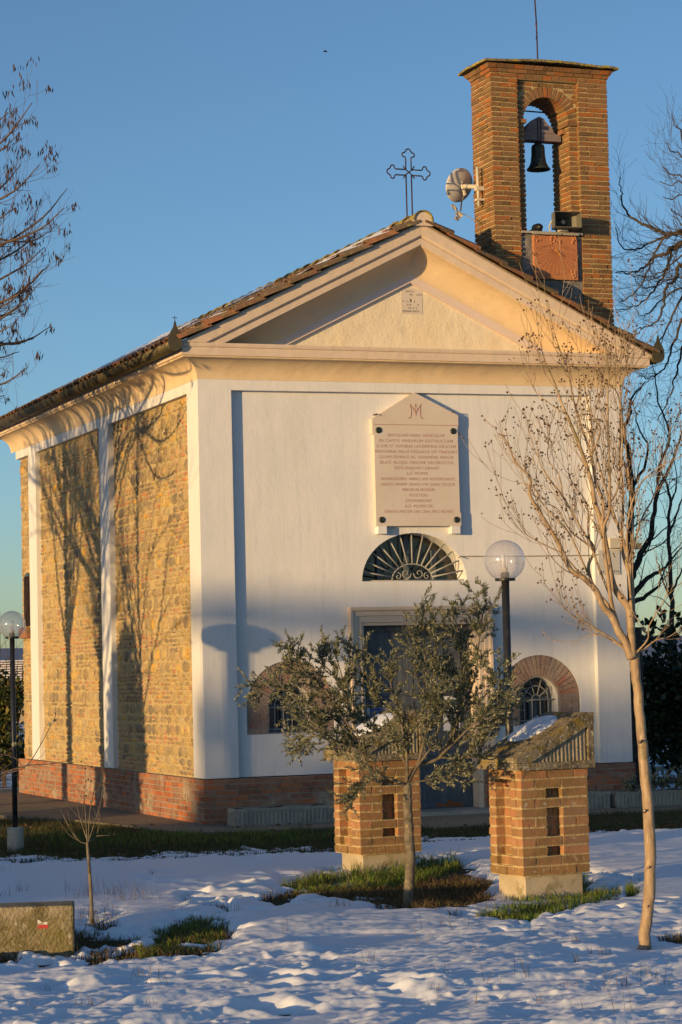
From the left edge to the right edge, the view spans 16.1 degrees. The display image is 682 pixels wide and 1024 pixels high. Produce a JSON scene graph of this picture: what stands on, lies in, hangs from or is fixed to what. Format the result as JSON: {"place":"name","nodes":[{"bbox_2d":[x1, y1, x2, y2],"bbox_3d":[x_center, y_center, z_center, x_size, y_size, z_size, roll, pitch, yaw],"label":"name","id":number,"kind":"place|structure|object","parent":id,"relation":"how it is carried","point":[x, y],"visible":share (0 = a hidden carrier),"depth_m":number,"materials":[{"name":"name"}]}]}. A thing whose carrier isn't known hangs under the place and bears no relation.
{"place":"outdoors","nodes":[
{"label":"outdoors","id":0,"kind":"place"},
{"bbox_2d":[1,822,434,850],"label":"tall lawn grass","id":1,"kind":"structure","parent":0,"point":[182,837],"depth_m":26.00,"materials":[{"name":"green plant"}]},
{"bbox_2d":[59,227,393,387],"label":"roof snow","id":2,"kind":"structure","parent":0,"point":[188,323],"depth_m":33.12,"materials":[{"name":"white snow"}]},
{"bbox_2d":[0,210,664,824],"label":"chapel","id":3,"kind":"structure","parent":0,"point":[198,528],"depth_m":29.75,"materials":[{"name":"white paint"}]},
{"bbox_2d":[18,573,30,638],"bbox_3d":[-4.805,1.423,36.790,0.092,1.001,0.565,0,-4,-21],"label":"side window","id":4,"kind":"structure","parent":3,"relation":"in","point":[26,631],"depth_m":36.74,"materials":[{"name":"brown glass"}]},
{"bbox_2d":[269,684,305,732],"bbox_3d":[-0.662,2.343,28.957,0.580,0.619,0.153,0,-4,-21],"label":"arched window","id":5,"kind":"structure","parent":3,"relation":"in","point":[275,715],"depth_m":28.97,"materials":[{"name":"black glass"}]},
{"bbox_2d":[386,148,430,215],"bbox_3d":[0.844,-3.957,29.910,0.593,1.100,0.026,0,-4,-21],"label":"roof cross","id":6,"kind":"object","parent":3,"relation":"on","point":[405,175],"visible":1,"depth_m":29.92,"materials":[{"name":"metal"}]},
{"bbox_2d":[401,288,421,313],"bbox_3d":[0.872,-2.596,29.764,0.285,0.315,0.005,0,-4,-21],"label":"gable tablet","id":7,"kind":"object","parent":3,"relation":"attached to","point":[408,305],"visible":1,"depth_m":29.76,"materials":[{"name":"stone"}]},
{"bbox_2d":[362,533,463,580],"bbox_3d":[0.827,0.569,29.659,1.480,0.639,0.249,0,-4,-21],"label":"fanlight window","id":8,"kind":"structure","parent":3,"relation":"in","point":[404,557],"depth_m":29.72,"materials":[{"name":"black glass"}]},
{"bbox_2d":[369,393,460,533],"bbox_3d":[0.913,-0.597,29.504,1.140,1.730,0.128,0,-4,-21],"label":"inscription plaque","id":9,"kind":"object","parent":3,"relation":"attached to","point":[415,464],"visible":1,"depth_m":29.47,"materials":[{"name":"stone"}]},
{"bbox_2d":[364,624,473,808],"bbox_3d":[0.905,2.505,29.578,1.510,2.240,0.072,0,-4,-21],"label":"double door","id":10,"kind":"structure","parent":3,"relation":"in","point":[381,635],"depth_m":29.59,"materials":[{"name":"wood"}]},
{"bbox_2d":[458,554,597,557],"bbox_3d":[2.374,0.542,29.987,2.035,0.051,0.096,0,-4,-21],"label":"cable","id":11,"kind":"object","parent":3,"relation":"attached to","point":[521,556],"depth_m":29.95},
{"bbox_2d":[520,678,554,723],"bbox_3d":[2.400,2.345,30.119,0.580,0.619,0.153,0,-4,-21],"label":"arched window","id":12,"kind":"structure","parent":3,"relation":"in","point":[536,691],"depth_m":30.16,"materials":[{"name":"black glass"}]},
{"bbox_2d":[458,58,618,324],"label":"bell tower","id":13,"kind":"structure","parent":3,"relation":"on","point":[568,99],"depth_m":30.57,"materials":[{"name":"brick"}]},
{"bbox_2d":[446,167,484,238],"bbox_3d":[1.555,-3.900,30.576,0.422,0.940,0.477,0,-4,-21],"label":"satellite dish","id":14,"kind":"object","parent":13,"relation":"attached to","point":[460,185],"visible":1,"depth_m":30.62,"materials":[{"name":"beige plastic"}]},
{"bbox_2d":[529,223,542,230],"bbox_3d":[2.446,-3.574,30.403,0.189,0.117,0.188,0,-4,-21],"label":"spotlight","id":15,"kind":"object","parent":13,"relation":"on","point":[537,227],"visible":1,"depth_m":30.36,"materials":[{"name":"black plastic"}]},
{"bbox_2d":[534,0,537,58],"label":"lightning rod","id":16,"kind":"object","parent":13,"relation":"on","point":[536,38],"visible":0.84,"depth_m":30.86,"materials":[{"name":"metal"}]},
{"bbox_2d":[524,117,560,172],"bbox_3d":[2.508,-4.667,30.748,0.598,0.715,0.304,0,-4,-21],"label":"bell","id":17,"kind":"object","parent":13,"relation":"hanging from","point":[538,132],"visible":0.99,"depth_m":30.70,"materials":[{"name":"brown metal"}]},
{"bbox_2d":[532,235,577,280],"bbox_3d":[2.699,-3.199,30.376,0.609,0.560,0.107,0,-4,-21],"label":"sundial","id":18,"kind":"object","parent":13,"relation":"attached to","point":[548,251],"visible":0.98,"depth_m":30.37,"materials":[{"name":"ceramic"}]},
{"bbox_2d":[548,211,581,231],"bbox_3d":[2.770,-3.635,30.412,0.363,0.220,0.444,0,-4,-21],"label":"loudspeaker","id":19,"kind":"object","parent":13,"relation":"on","point":[563,221],"visible":1,"depth_m":30.37,"materials":[{"name":"beige plastic"}]},
{"bbox_2d":[598,550,619,574],"bbox_3d":[3.360,0.630,30.311,0.300,0.310,0.014,0,-4,-21],"label":"trail sign","id":20,"kind":"object","parent":3,"relation":"attached to","point":[615,557],"visible":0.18,"depth_m":30.33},
{"bbox_2d":[608,538,641,549],"bbox_3d":[3.556,0.400,30.345,0.437,0.142,0.127,0,-4,-21],"label":"security light","id":21,"kind":"object","parent":3,"relation":"attached to","point":[613,542],"visible":0.44,"depth_m":30.27,"materials":[{"name":"beige plastic"}]},
{"bbox_2d":[0,789,681,834],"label":"path","id":22,"kind":"structure","parent":0,"point":[30,805],"depth_m":29.33,"materials":[{"name":"concrete"}]},
{"bbox_2d":[227,804,334,826],"bbox_3d":[-0.683,3.498,27.927,1.234,0.213,0.312,0,-4,-21],"label":"planter","id":23,"kind":"object","parent":22,"relation":"on","point":[281,815],"visible":0.98,"depth_m":27.78,"materials":[{"name":"concrete"}]},
{"bbox_2d":[587,791,610,809],"bbox_3d":[2.843,3.506,29.414,0.824,0.221,0.332,0,-4,-21],"label":"planter","id":24,"kind":"object","parent":22,"relation":"on","point":[598,799],"visible":0.24,"depth_m":29.35,"materials":[{"name":"concrete"}]},
{"bbox_2d":[610,788,681,807],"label":"planter","id":25,"kind":"object","parent":22,"relation":"on","point":[628,799],"visible":0.81,"depth_m":29.63,"materials":[{"name":"concrete"}]},
{"bbox_2d":[620,765,681,793],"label":"planter shrub","id":26,"kind":"object","parent":25,"relation":"in","point":[659,783],"visible":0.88,"depth_m":29.78,"materials":[{"name":"green plant"}]},
{"bbox_2d":[0,807,681,1015],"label":"lawn","id":27,"kind":"structure","parent":0,"point":[462,871],"depth_m":25.56,"materials":[{"name":"green plant"}]},
{"bbox_2d":[0,621,25,851],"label":"street lamp","id":28,"kind":"object","parent":27,"relation":"on","point":[15,836],"visible":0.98,"depth_m":25.10,"materials":[{"name":"black metal"}]},
{"bbox_2d":[0,901,74,959],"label":"concrete block","id":29,"kind":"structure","parent":27,"relation":"on","point":[45,928],"depth_m":15.52,"materials":[{"name":"grey concrete"}]},
{"bbox_2d":[0,56,79,439],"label":"locust tree","id":30,"kind":"object","parent":27,"relation":"on","point":[26,290],"visible":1,"depth_m":27.74,"materials":[{"name":"brown plant"}]},
{"bbox_2d":[0,828,681,1023],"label":"snow","id":31,"kind":"structure","parent":27,"relation":"on","point":[312,967],"depth_m":14.84,"materials":[{"name":"white snow"}]},
{"bbox_2d":[0,712,75,779],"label":"shrub","id":32,"kind":"object","parent":31,"relation":"on","point":[15,744],"visible":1,"depth_m":18.74,"materials":[{"name":"brown plant"}]},
{"bbox_2d":[56,757,114,924],"bbox_3d":[-1.817,2.379,17.447,0.385,1.223,0.410,0,-4,-21],"label":"sapling","id":33,"kind":"object","parent":31,"relation":"on","point":[90,879],"visible":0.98,"depth_m":17.45,"materials":[{"name":"brown plant"}]},
{"bbox_2d":[458,234,681,949],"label":"bare tree","id":34,"kind":"object","parent":31,"relation":"on","point":[627,644],"visible":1,"depth_m":15.33,"materials":[{"name":"brown plant"}]},
{"bbox_2d":[0,866,681,1012],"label":"dry grass","id":35,"kind":"structure","parent":27,"relation":"on","point":[394,893],"depth_m":18.10,"materials":[{"name":"plant"}]},
{"bbox_2d":[323,710,425,874],"bbox_3d":[0.297,2.537,21.280,0.720,1.565,0.611,1,-4,-29],"label":"brick shrine","id":36,"kind":"object","parent":27,"relation":"on","point":[373,834],"visible":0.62,"depth_m":21.10,"materials":[{"name":"brick"}]},
{"bbox_2d":[234,576,530,906],"bbox_3d":[0.334,1.762,18.430,2.282,2.540,1.060,-2,-4,3],"label":"olive tree","id":37,"kind":"object","parent":27,"relation":"on","point":[434,699],"visible":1,"depth_m":18.38,"materials":[{"name":"green plant"}]},
{"bbox_2d":[128,847,641,958],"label":"green grass","id":38,"kind":"structure","parent":27,"relation":"on","point":[378,877],"depth_m":18.63,"materials":[{"name":"green plant"}]},
{"bbox_2d":[484,540,524,735],"bbox_3d":[1.434,1.679,20.669,0.352,2.885,0.352,0,-4,-21],"label":"street lamp","id":39,"kind":"object","parent":27,"relation":"on","point":[504,579],"visible":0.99,"depth_m":20.69,"materials":[{"name":"black metal"}]},
{"bbox_2d":[477,712,594,900],"bbox_3d":[1.515,2.348,18.785,0.720,1.565,0.611,1,-4,-29],"label":"brick shrine","id":40,"kind":"object","parent":27,"relation":"on","point":[538,766],"visible":1,"depth_m":18.62,"materials":[{"name":"brick"}]},
{"bbox_2d":[601,82,681,429],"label":"bare tree","id":41,"kind":"object","parent":27,"relation":"on","point":[673,248],"visible":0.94,"depth_m":31.03,"materials":[{"name":"brown plant"}]},
{"bbox_2d":[0,665,681,789],"bbox_3d":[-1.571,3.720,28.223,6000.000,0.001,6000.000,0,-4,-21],"label":"ground","id":42,"kind":"structure","parent":0,"point":[9,783],"depth_m":41.32,"materials":[{"name":"green plant"}]},
{"bbox_2d":[0,660,23,722],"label":"house","id":43,"kind":"structure","parent":42,"relation":"on","point":[19,663],"depth_m":96.69,"materials":[{"name":"tile"}]},
{"bbox_2d":[0,611,24,787],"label":"shrub","id":44,"kind":"object","parent":42,"relation":"on","point":[5,721],"visible":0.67,"depth_m":39.59,"materials":[{"name":"green plant"}]},
{"bbox_2d":[623,294,681,787],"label":"bare tree","id":45,"kind":"object","parent":42,"relation":"on","point":[641,584],"visible":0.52,"depth_m":35.58,"materials":[{"name":"brown plant"}]},
{"bbox_2d":[629,409,681,758],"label":"bare tree","id":46,"kind":"object","parent":42,"relation":"on","point":[671,596],"visible":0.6,"depth_m":41.65,"materials":[{"name":"brown plant"}]},
{"bbox_2d":[636,567,681,781],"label":"hedge","id":47,"kind":"object","parent":42,"relation":"on","point":[663,700],"visible":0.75,"depth_m":37.21,"materials":[{"name":"green plant"}]},
{"bbox_2d":[0,636,681,673],"bbox_3d":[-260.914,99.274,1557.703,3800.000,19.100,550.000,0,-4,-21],"label":"hills","id":48,"kind":"structure","parent":0,"point":[21,653],"depth_m":1442.13,"materials":[{"name":"green plant"}]},
{"bbox_2d":[0,0,681,647],"label":"sky","id":49,"kind":"structure","parent":0,"point":[212,152],"materials":[{"name":"blue"}]}
]}

